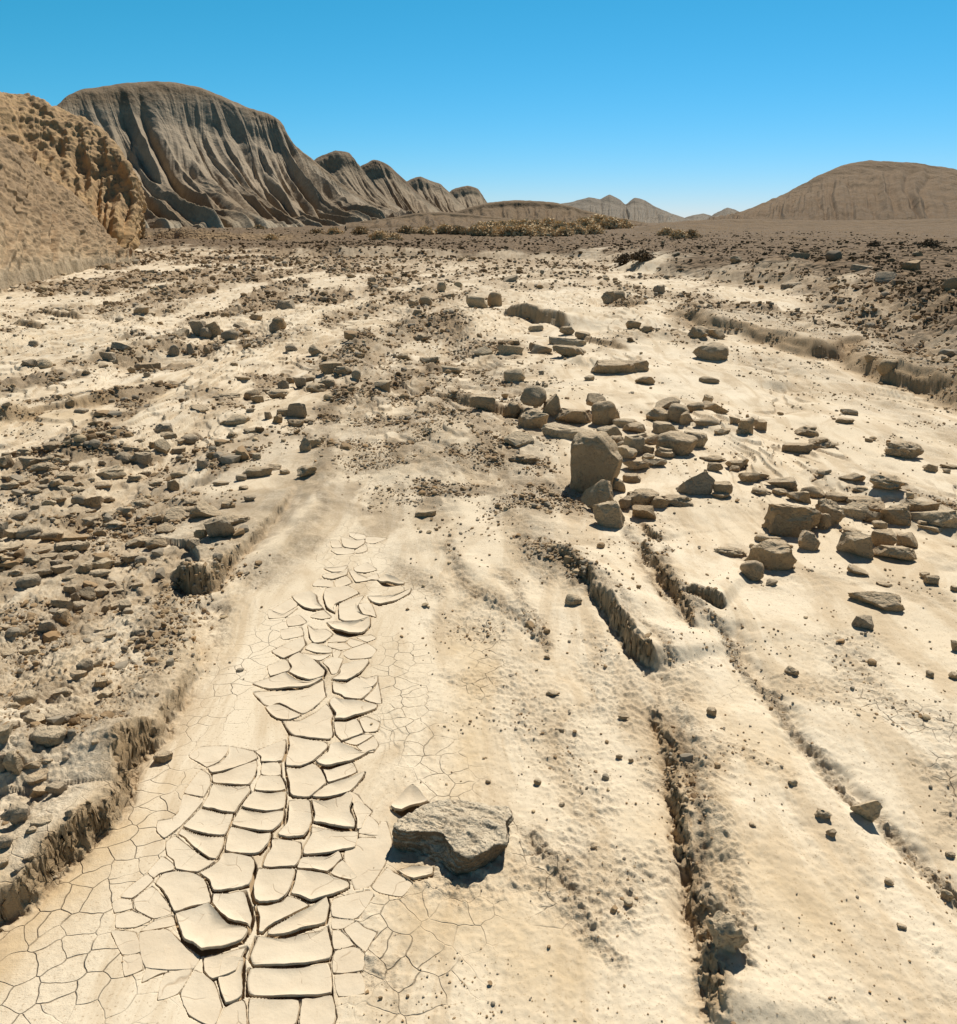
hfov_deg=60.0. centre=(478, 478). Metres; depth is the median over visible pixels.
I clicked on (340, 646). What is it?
mud plate
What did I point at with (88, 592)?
stone
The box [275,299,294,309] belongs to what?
stone
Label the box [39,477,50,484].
stone
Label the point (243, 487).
stone
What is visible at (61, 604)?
stone
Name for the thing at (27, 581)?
stone
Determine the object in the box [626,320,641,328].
stone
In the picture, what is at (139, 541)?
rock
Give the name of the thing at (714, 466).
stone
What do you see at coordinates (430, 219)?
hill
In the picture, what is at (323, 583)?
mud plate
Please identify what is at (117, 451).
stone
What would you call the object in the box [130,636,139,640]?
stone
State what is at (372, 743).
mud plate
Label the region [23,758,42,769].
stone
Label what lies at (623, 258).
dry shrub
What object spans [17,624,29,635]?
stone
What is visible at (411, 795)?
mud plate
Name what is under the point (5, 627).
stone
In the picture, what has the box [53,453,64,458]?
stone
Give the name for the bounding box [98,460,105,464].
stone
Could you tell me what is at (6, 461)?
stone
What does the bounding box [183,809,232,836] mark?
mud plate
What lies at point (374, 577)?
mud plate
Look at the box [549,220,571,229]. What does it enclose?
dry shrub
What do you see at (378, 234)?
dry shrub
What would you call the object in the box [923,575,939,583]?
stone
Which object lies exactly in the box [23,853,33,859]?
stone
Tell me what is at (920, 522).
stone
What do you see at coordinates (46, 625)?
stone
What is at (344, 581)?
mud plate
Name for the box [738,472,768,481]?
rock
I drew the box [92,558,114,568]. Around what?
rock
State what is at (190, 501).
stone
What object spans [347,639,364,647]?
mud plate
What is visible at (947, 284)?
stone
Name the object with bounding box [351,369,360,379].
stone
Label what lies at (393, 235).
dry shrub
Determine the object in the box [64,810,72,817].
stone
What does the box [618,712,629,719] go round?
stone
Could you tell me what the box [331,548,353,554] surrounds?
mud plate
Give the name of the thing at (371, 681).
mud plate
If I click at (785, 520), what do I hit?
rock
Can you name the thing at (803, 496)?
rock
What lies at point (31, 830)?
stone
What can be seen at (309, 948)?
mud plate
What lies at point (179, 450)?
stone
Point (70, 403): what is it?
stone
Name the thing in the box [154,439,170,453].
stone
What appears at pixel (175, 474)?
stone
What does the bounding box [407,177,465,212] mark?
ridge hill
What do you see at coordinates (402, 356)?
stone
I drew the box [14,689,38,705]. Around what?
stone
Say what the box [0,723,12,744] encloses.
stone
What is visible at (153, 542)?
stone
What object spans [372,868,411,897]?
mud plate
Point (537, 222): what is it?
dry shrub
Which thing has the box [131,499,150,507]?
stone
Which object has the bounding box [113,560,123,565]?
stone
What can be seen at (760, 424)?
stone
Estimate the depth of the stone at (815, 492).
4.71 m
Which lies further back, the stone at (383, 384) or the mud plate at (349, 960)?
the stone at (383, 384)
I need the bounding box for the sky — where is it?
[0,0,956,217]
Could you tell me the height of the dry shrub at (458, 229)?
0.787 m
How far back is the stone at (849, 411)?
6.76 m
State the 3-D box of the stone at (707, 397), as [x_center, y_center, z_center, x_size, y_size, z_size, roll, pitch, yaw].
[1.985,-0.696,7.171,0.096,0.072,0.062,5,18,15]
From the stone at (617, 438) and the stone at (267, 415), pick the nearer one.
the stone at (617, 438)
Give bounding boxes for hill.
[314,150,405,212]
[346,212,520,228]
[360,160,441,212]
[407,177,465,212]
[450,186,486,207]
[456,200,647,225]
[675,213,710,221]
[707,160,956,220]
[708,208,738,218]
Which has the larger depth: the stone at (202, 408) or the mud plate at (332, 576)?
the stone at (202, 408)
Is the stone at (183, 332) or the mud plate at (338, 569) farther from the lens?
the stone at (183, 332)
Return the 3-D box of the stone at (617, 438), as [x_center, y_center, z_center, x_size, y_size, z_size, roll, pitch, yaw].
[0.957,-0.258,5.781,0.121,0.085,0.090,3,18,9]
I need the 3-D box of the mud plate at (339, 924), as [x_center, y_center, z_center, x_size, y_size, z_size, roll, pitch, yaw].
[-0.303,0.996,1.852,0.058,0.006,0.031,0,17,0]
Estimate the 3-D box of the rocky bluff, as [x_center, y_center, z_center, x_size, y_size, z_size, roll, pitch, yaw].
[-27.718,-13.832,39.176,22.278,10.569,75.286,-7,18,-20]
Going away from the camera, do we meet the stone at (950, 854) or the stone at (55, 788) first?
the stone at (950, 854)
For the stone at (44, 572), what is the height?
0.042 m
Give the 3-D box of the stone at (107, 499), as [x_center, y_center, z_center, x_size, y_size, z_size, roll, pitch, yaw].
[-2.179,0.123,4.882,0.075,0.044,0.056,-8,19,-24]
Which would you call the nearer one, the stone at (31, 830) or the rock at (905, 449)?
the stone at (31, 830)
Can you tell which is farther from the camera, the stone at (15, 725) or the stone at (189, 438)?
the stone at (189, 438)
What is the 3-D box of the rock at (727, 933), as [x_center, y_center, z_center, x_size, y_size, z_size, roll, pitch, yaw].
[0.526,0.956,1.744,0.075,0.098,0.070,-5,18,-14]
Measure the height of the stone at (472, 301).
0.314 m
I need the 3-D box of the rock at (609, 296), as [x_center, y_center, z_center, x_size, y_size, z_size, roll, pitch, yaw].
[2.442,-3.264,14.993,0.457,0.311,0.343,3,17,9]
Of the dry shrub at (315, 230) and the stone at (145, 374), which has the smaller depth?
the stone at (145, 374)
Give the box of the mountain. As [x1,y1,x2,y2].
[57,81,420,227]
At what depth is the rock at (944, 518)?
4.29 m
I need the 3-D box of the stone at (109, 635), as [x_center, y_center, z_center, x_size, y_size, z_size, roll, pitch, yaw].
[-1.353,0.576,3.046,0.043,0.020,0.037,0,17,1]
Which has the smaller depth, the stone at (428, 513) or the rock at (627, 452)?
the stone at (428, 513)
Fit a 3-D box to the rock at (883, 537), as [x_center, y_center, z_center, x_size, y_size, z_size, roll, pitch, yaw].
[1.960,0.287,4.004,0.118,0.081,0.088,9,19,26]
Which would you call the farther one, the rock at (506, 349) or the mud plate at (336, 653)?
the rock at (506, 349)
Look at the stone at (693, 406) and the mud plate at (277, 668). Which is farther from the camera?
the stone at (693, 406)
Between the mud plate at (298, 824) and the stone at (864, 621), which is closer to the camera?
the mud plate at (298, 824)
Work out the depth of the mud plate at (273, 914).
1.89 m
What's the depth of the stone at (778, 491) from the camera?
4.73 m
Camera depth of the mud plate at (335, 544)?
4.03 m
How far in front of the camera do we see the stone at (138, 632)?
3.05 m
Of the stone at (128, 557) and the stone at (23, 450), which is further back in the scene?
the stone at (23, 450)
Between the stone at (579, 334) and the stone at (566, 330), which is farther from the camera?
the stone at (566, 330)
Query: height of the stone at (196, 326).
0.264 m
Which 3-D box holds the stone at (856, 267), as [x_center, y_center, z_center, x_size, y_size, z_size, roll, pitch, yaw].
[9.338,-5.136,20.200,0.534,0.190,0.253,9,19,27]
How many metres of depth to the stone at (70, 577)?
3.59 m
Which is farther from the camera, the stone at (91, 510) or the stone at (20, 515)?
the stone at (91, 510)
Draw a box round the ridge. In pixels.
[561,195,684,222]
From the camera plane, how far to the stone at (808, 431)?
6.17 m
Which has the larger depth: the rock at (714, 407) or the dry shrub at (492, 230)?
the dry shrub at (492, 230)
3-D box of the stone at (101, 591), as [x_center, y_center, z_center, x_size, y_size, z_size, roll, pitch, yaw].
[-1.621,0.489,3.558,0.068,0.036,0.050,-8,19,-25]
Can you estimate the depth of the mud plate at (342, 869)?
2.00 m
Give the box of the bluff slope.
[0,136,135,289]
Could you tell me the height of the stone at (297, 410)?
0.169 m
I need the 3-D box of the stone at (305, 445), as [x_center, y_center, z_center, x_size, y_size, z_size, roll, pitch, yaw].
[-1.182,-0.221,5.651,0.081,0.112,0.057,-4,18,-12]
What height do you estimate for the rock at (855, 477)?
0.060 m
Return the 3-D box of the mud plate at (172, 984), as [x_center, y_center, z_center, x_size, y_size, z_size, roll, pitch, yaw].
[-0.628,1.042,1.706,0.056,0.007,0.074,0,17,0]
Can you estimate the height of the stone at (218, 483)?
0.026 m
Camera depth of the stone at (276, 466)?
5.25 m
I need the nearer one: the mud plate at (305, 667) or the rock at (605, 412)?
the mud plate at (305, 667)
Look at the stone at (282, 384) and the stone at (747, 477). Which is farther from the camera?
the stone at (282, 384)
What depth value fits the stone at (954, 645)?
3.01 m
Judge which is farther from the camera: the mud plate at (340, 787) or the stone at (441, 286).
the stone at (441, 286)
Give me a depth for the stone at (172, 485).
5.03 m
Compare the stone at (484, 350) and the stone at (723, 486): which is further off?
the stone at (484, 350)
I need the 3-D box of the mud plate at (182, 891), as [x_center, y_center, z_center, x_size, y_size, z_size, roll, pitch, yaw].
[-0.691,0.965,1.950,0.093,0.010,0.159,-14,22,-39]
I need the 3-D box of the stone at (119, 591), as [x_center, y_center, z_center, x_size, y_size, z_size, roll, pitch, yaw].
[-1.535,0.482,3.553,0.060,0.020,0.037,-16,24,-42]
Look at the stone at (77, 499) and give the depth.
4.71 m
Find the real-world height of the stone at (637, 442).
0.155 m
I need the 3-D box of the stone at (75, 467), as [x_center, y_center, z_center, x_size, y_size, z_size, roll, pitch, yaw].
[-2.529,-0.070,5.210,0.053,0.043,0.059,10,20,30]
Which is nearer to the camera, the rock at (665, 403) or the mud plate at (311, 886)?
the mud plate at (311, 886)
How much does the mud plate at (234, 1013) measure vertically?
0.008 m
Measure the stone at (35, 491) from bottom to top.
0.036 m
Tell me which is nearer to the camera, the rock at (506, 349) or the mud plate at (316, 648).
the mud plate at (316, 648)
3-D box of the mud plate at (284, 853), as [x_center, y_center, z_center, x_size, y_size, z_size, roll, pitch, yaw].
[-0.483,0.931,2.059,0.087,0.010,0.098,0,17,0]
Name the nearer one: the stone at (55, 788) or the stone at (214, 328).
the stone at (55, 788)
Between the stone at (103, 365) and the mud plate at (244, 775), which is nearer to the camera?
the mud plate at (244, 775)
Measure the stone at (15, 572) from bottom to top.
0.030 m
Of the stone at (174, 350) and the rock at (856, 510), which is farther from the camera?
the stone at (174, 350)
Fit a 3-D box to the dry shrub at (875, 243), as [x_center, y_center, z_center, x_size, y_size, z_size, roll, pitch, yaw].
[17.783,-10.542,37.186,0.772,0.361,0.742,-4,18,-12]
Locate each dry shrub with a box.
[251,224,265,228]
[262,234,278,240]
[307,228,326,233]
[326,227,344,234]
[351,226,368,234]
[366,229,391,239]
[387,232,403,239]
[395,225,416,233]
[416,225,437,234]
[434,224,451,232]
[447,225,466,234]
[464,224,488,235]
[478,225,500,236]
[482,220,502,226]
[496,220,509,225]
[499,224,520,236]
[507,219,519,225]
[511,223,540,235]
[516,218,532,225]
[530,223,549,236]
[532,219,546,227]
[539,218,555,226]
[539,226,559,236]
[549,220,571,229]
[555,226,576,235]
[567,221,584,228]
[571,225,589,233]
[576,216,601,227]
[586,224,606,234]
[590,214,608,228]
[598,216,626,228]
[612,253,630,263]
[618,219,635,228]
[628,248,656,261]
[656,227,674,235]
[666,229,690,238]
[685,229,700,237]
[866,240,882,246]
[916,238,942,247]
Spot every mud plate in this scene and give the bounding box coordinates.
[111,930,139,955]
[112,899,132,913]
[115,911,151,928]
[121,875,153,898]
[122,954,142,976]
[134,887,171,919]
[138,930,199,971]
[140,917,175,931]
[142,947,167,982]
[147,857,173,878]
[156,795,202,838]
[156,871,209,912]
[158,969,192,1000]
[166,837,214,872]
[175,903,247,950]
[179,829,223,859]
[181,971,221,1023]
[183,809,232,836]
[184,770,209,797]
[189,746,228,767]
[200,853,254,891]
[203,784,249,813]
[203,948,245,979]
[208,747,256,773]
[212,761,256,785]
[213,891,251,928]
[218,956,243,1004]
[218,1001,246,1023]
[225,827,270,854]
[232,809,283,831]
[242,792,285,811]
[247,963,331,997]
[248,999,299,1023]
[250,927,331,966]
[253,672,322,689]
[254,681,325,714]
[254,775,285,791]
[254,869,294,902]
[256,740,285,762]
[257,896,308,933]
[261,762,280,775]
[263,839,301,868]
[266,705,299,720]
[267,660,289,676]
[267,897,328,936]
[268,608,296,618]
[272,599,296,613]
[272,637,304,658]
[278,800,311,837]
[280,627,302,639]
[283,705,332,739]
[286,736,327,766]
[286,764,325,797]
[287,615,305,626]
[288,652,324,680]
[291,870,348,901]
[292,591,322,609]
[297,851,341,872]
[299,996,335,1023]
[302,653,329,660]
[303,827,357,855]
[305,643,331,653]
[308,625,331,643]
[311,611,330,619]
[312,579,332,587]
[312,771,365,798]
[312,792,354,828]
[316,742,371,766]
[322,568,347,579]
[323,657,342,674]
[323,763,355,782]
[324,566,346,572]
[324,586,357,612]
[327,616,369,633]
[327,643,350,650]
[328,635,348,642]
[329,697,376,719]
[330,540,341,547]
[330,891,373,918]
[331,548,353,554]
[331,860,356,880]
[331,919,354,929]
[332,649,340,657]
[332,659,368,680]
[332,930,353,950]
[332,947,364,974]
[333,677,372,699]
[334,719,362,741]
[334,973,365,997]
[335,576,351,586]
[338,596,367,621]
[341,537,364,548]
[343,644,375,659]
[344,735,372,745]
[344,821,391,889]
[344,922,376,951]
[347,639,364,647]
[349,533,365,539]
[349,571,370,582]
[349,791,367,819]
[353,799,371,829]
[354,563,376,573]
[356,545,366,553]
[357,635,375,642]
[357,738,377,752]
[358,603,375,617]
[358,816,378,835]
[359,676,377,687]
[359,717,379,732]
[364,682,381,703]
[366,537,386,543]
[366,574,378,580]
[368,588,410,604]
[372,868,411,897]
[378,574,403,584]
[391,783,426,810]
[398,866,432,879]
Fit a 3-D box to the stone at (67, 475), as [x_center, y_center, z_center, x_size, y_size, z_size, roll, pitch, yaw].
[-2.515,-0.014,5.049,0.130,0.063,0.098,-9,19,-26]
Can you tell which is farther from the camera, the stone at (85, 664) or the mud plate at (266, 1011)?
the stone at (85, 664)
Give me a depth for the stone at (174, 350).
9.88 m
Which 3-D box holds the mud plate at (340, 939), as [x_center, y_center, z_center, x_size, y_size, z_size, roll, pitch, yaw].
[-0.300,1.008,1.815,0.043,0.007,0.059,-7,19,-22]
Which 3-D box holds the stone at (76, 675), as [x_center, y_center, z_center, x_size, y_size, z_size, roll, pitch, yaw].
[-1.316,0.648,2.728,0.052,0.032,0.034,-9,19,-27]
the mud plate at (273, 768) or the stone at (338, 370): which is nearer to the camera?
the mud plate at (273, 768)
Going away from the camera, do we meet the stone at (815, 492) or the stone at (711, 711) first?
the stone at (711, 711)
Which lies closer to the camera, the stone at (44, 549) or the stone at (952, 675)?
the stone at (952, 675)
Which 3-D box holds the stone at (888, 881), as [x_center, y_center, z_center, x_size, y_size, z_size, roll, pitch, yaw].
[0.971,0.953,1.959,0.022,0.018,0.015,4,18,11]
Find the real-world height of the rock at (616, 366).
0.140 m
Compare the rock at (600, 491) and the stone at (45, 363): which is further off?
the stone at (45, 363)
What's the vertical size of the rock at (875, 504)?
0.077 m
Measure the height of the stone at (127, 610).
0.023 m
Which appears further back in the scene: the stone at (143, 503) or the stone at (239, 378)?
the stone at (239, 378)
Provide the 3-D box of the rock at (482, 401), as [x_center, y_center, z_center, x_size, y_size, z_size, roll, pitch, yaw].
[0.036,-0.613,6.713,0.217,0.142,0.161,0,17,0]
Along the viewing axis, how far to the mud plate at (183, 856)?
2.04 m
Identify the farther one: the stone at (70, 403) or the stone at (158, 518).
the stone at (70, 403)
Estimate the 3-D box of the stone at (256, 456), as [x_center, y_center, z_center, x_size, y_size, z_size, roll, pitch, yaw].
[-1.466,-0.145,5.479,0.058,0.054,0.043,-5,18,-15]
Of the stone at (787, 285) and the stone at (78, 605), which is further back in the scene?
the stone at (787, 285)
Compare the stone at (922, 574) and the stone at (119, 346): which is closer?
the stone at (922, 574)
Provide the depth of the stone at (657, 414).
6.50 m
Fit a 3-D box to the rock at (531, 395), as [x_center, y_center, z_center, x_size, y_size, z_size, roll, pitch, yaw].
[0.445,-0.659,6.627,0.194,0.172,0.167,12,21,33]
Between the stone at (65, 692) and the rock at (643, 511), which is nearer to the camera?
the stone at (65, 692)
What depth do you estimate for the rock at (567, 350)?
9.54 m
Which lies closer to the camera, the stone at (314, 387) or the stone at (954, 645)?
the stone at (954, 645)
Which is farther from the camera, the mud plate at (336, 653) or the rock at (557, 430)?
the rock at (557, 430)
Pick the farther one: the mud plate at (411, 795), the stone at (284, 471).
the stone at (284, 471)
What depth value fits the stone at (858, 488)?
4.77 m
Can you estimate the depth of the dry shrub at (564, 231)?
71.38 m
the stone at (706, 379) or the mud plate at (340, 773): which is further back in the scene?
the stone at (706, 379)
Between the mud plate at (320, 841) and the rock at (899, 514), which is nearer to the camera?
the mud plate at (320, 841)
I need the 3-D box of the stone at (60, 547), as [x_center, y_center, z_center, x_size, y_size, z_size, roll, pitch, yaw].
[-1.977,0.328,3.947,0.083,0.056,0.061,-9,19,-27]
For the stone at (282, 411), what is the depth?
6.68 m
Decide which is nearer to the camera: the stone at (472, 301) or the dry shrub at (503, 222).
the stone at (472, 301)
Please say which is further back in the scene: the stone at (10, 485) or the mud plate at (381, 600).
the stone at (10, 485)
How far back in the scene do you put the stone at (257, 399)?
7.25 m
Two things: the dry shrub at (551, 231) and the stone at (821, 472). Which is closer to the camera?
the stone at (821, 472)
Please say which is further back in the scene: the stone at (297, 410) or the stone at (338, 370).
the stone at (338, 370)
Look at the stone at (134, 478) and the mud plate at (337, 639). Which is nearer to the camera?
the mud plate at (337, 639)
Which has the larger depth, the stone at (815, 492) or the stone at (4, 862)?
the stone at (815, 492)
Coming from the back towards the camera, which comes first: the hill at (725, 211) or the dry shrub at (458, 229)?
the hill at (725, 211)
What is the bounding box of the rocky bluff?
[0,92,146,249]
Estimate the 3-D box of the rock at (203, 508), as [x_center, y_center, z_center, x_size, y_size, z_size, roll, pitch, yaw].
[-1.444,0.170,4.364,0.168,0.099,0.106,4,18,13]
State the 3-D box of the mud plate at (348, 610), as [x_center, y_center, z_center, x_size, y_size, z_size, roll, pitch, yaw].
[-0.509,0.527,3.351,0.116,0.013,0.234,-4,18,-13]
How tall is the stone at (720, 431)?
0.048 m
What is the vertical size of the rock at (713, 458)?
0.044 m
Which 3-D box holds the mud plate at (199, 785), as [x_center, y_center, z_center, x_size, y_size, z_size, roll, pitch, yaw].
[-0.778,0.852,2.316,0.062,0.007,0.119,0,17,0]
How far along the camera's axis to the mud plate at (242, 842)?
2.10 m
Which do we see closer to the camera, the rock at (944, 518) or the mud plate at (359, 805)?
the mud plate at (359, 805)
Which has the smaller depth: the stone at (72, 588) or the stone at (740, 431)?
the stone at (72, 588)
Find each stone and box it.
[0,454,14,467]
[0,481,19,489]
[0,522,7,537]
[0,624,12,630]
[0,688,20,696]
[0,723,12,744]
[0,752,6,772]
[0,834,13,848]
[0,859,8,867]
[1,452,11,456]
[1,473,11,481]
[1,649,15,657]
[2,751,23,774]
[4,528,18,538]
[5,702,20,708]
[7,511,28,519]
[7,721,18,728]
[8,569,23,576]
[13,863,24,872]
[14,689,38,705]
[15,574,41,588]
[17,448,33,455]
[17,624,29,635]
[18,456,41,469]
[18,478,30,484]
[18,646,40,654]
[20,359,37,366]
[20,706,38,713]
[23,713,45,724]
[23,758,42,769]
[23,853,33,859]
[24,554,40,564]
[25,532,40,538]
[25,826,36,833]
[27,488,42,493]
[28,340,38,346]
[30,503,38,509]
[30,785,47,797]
[30,814,51,826]
[31,446,40,450]
[31,569,53,576]
[33,546,53,553]
[36,359,52,367]
[36,484,49,488]
[38,619,56,632]
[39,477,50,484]
[40,530,63,541]
[41,455,54,460]
[41,500,55,505]
[41,552,57,559]
[41,758,52,764]
[42,441,60,451]
[45,781,67,795]
[49,478,64,487]
[49,559,63,564]
[49,687,72,697]
[50,564,73,573]
[50,599,73,610]
[52,496,66,502]
[52,609,72,625]
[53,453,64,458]
[54,471,76,479]
[54,541,72,552]
[58,459,69,464]
[62,573,79,580]
[63,551,79,559]
[63,584,81,593]
[64,514,76,518]
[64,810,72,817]
[65,400,74,406]
[66,358,78,362]
[70,432,80,437]
[70,464,80,470]
[70,592,79,601]
[70,670,86,680]
[71,494,84,504]
[72,541,89,551]
[72,601,85,610]
[74,408,88,412]
[74,481,83,485]
[75,562,91,573]
[76,658,92,671]
[78,586,95,599]
[81,514,100,526]
[82,369,90,374]
[82,496,103,506]
[86,509,96,512]
[87,569,110,576]
[91,738,98,744]
[93,530,106,536]
[93,659,102,666]
[93,677,107,687]
[94,481,111,488]
[94,626,110,631]
[95,429,116,435]
[95,587,108,596]
[97,690,113,699]
[98,363,108,366]
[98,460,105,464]
[99,352,115,361]
[101,511,115,518]
[101,604,110,612]
[102,520,125,530]
[102,632,116,638]
[103,496,114,502]
[104,581,115,586]
[110,600,119,610]
[111,342,131,351]
[112,588,123,593]
[113,448,124,453]
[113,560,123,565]
[115,452,130,463]
[119,600,131,610]
[120,506,134,516]
[121,553,138,562]
[121,645,127,651]
[122,446,139,450]
[122,607,133,613]
[127,366,135,373]
[127,475,141,481]
[128,455,135,461]
[130,628,145,635]
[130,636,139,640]
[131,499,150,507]
[131,582,142,588]
[133,306,149,313]
[133,452,151,464]
[134,438,144,442]
[140,471,150,475]
[143,372,150,376]
[145,536,166,548]
[148,480,162,486]
[149,441,153,448]
[151,514,163,522]
[153,750,172,762]
[154,423,172,433]
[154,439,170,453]
[156,522,174,532]
[159,431,176,438]
[167,480,179,490]
[168,344,179,355]
[170,447,185,453]
[170,471,187,478]
[171,328,189,337]
[175,438,184,443]
[180,458,187,463]
[181,433,199,443]
[183,498,199,505]
[185,506,193,511]
[187,344,193,354]
[187,538,199,547]
[188,320,205,335]
[190,404,208,411]
[193,529,207,538]
[196,458,208,468]
[200,327,211,338]
[203,347,210,353]
[206,321,221,337]
[212,481,228,485]
[221,329,238,339]
[221,500,232,507]
[226,432,237,437]
[233,322,248,327]
[234,376,250,380]
[235,474,246,480]
[239,485,247,489]
[243,427,255,433]
[243,494,255,501]
[244,388,260,399]
[249,314,262,320]
[250,395,263,402]
[252,452,260,459]
[262,387,269,393]
[264,411,272,418]
[267,389,288,398]
[268,464,280,469]
[269,321,280,332]
[272,317,286,329]
[272,414,282,423]
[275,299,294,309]
[276,407,287,415]
[277,380,288,388]
[280,469,289,473]
[285,343,297,350]
[286,377,293,382]
[287,403,306,417]
[287,419,303,426]
[293,377,305,387]
[297,465,316,476]
[299,438,310,451]
[300,374,316,381]
[302,418,314,422]
[306,383,326,392]
[308,344,323,354]
[309,439,321,446]
[318,378,334,388]
[319,361,342,374]
[333,366,351,374]
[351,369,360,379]
[374,380,391,391]
[395,353,410,359]
[408,299,418,306]
[412,309,422,314]
[413,334,429,340]
[414,510,435,516]
[419,295,431,305]
[420,356,438,362]
[437,282,445,291]
[441,365,462,374]
[442,293,454,297]
[466,294,487,307]
[472,346,492,355]
[487,291,501,306]
[503,275,518,281]
[503,401,520,418]
[504,339,519,344]
[504,368,524,382]
[528,325,543,330]
[529,342,551,353]
[534,779,540,784]
[542,393,560,416]
[546,690,559,695]
[555,727,563,732]
[559,326,574,334]
[565,593,581,604]
[574,331,589,338]
[584,375,594,380]
[586,393,605,405]
[610,435,623,443]
[612,477,625,491]
[618,495,630,509]
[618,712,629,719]
[622,421,645,432]
[622,473,640,482]
[623,435,644,454]
[623,899,632,906]
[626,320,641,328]
[635,376,654,384]
[637,433,647,437]
[639,326,652,332]
[642,444,653,453]
[642,453,653,459]
[644,434,657,444]
[646,407,668,421]
[650,495,668,508]
[653,285,664,293]
[655,447,672,455]
[657,450,675,457]
[667,403,688,422]
[679,411,692,424]
[687,402,704,411]
[688,326,708,338]
[699,376,719,382]
[702,394,713,401]
[706,706,716,715]
[707,462,722,470]
[708,329,725,338]
[712,492,728,498]
[713,481,732,494]
[714,428,730,434]
[725,459,748,468]
[729,416,739,423]
[729,465,740,471]
[730,256,741,262]
[736,429,744,433]
[738,418,754,433]
[740,560,763,580]
[742,473,763,480]
[751,487,771,494]
[754,419,766,430]
[766,579,777,585]
[772,488,789,494]
[780,282,801,288]
[784,665,798,675]
[787,779,797,785]
[788,253,809,258]
[794,425,818,436]
[798,530,820,550]
[800,486,824,497]
[814,808,831,818]
[815,469,829,476]
[818,513,830,529]
[822,303,835,308]
[825,250,841,260]
[826,828,836,836]
[835,417,853,423]
[840,409,857,415]
[842,527,861,532]
[847,564,868,574]
[850,264,872,270]
[851,614,873,630]
[852,485,867,491]
[863,510,882,522]
[864,355,875,362]
[872,520,887,528]
[874,272,896,283]
[876,581,892,586]
[877,359,897,375]
[884,877,893,885]
[896,532,917,547]
[897,922,906,929]
[900,260,920,270]
[911,252,922,255]
[917,520,926,524]
[919,572,929,577]
[923,464,937,472]
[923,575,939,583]
[926,670,933,677]
[939,464,956,468]
[940,277,956,290]
[940,889,953,901]
[942,469,950,472]
[945,851,955,857]
[948,671,956,679]
[950,585,956,591]
[951,640,956,651]
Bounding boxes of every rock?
[0,543,24,550]
[0,801,30,824]
[15,526,42,538]
[25,768,47,785]
[27,462,56,472]
[29,725,66,746]
[44,708,76,724]
[57,485,84,491]
[61,534,89,541]
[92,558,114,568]
[96,464,126,479]
[125,535,148,546]
[134,362,160,369]
[163,506,189,521]
[188,499,221,518]
[203,515,234,537]
[212,393,241,398]
[218,453,234,457]
[224,414,250,425]
[225,514,249,524]
[242,466,272,477]
[392,799,513,875]
[469,393,495,412]
[498,344,523,354]
[503,431,533,446]
[508,454,539,463]
[517,409,548,428]
[520,385,546,406]
[541,422,591,439]
[549,336,586,346]
[552,345,585,356]
[554,408,591,423]
[570,431,622,492]
[581,480,613,508]
[591,360,648,373]
[591,401,619,424]
[592,500,624,528]
[596,425,621,435]
[601,290,625,303]
[612,418,636,426]
[618,445,636,458]
[622,461,649,469]
[629,488,658,505]
[632,505,655,519]
[642,459,666,465]
[652,421,678,433]
[654,397,680,408]
[656,431,697,455]
[661,494,693,506]
[676,471,714,494]
[684,430,707,447]
[692,341,728,360]
[693,417,719,425]
[699,455,726,460]
[702,400,728,413]
[705,910,748,952]
[714,546,746,556]
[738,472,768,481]
[744,539,796,570]
[754,533,780,541]
[762,503,820,537]
[766,477,797,491]
[781,443,813,453]
[786,491,810,503]
[808,437,839,447]
[815,498,845,523]
[824,492,847,501]
[836,531,873,558]
[838,473,865,480]
[841,501,868,519]
[846,495,884,511]
[848,591,904,611]
[850,800,882,822]
[869,474,908,489]
[871,529,897,545]
[873,545,916,561]
[880,503,912,525]
[884,441,923,458]
[904,499,939,510]
[910,510,956,527]
[918,525,945,532]
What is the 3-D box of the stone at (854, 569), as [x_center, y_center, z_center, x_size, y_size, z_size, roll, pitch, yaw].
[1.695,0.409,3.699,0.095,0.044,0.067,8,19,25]
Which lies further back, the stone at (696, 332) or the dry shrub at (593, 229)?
the dry shrub at (593, 229)
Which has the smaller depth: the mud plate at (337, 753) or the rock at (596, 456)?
the mud plate at (337, 753)
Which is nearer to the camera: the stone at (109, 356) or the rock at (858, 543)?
the rock at (858, 543)
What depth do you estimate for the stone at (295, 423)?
6.43 m
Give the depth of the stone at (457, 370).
8.60 m
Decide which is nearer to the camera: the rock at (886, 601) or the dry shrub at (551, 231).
the rock at (886, 601)
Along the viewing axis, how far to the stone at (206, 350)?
10.18 m
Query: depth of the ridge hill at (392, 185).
429.33 m
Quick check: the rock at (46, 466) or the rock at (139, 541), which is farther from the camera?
the rock at (46, 466)
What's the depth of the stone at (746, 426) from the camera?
5.96 m
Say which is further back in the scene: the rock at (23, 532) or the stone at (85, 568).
the rock at (23, 532)
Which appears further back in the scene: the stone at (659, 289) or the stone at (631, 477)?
the stone at (659, 289)

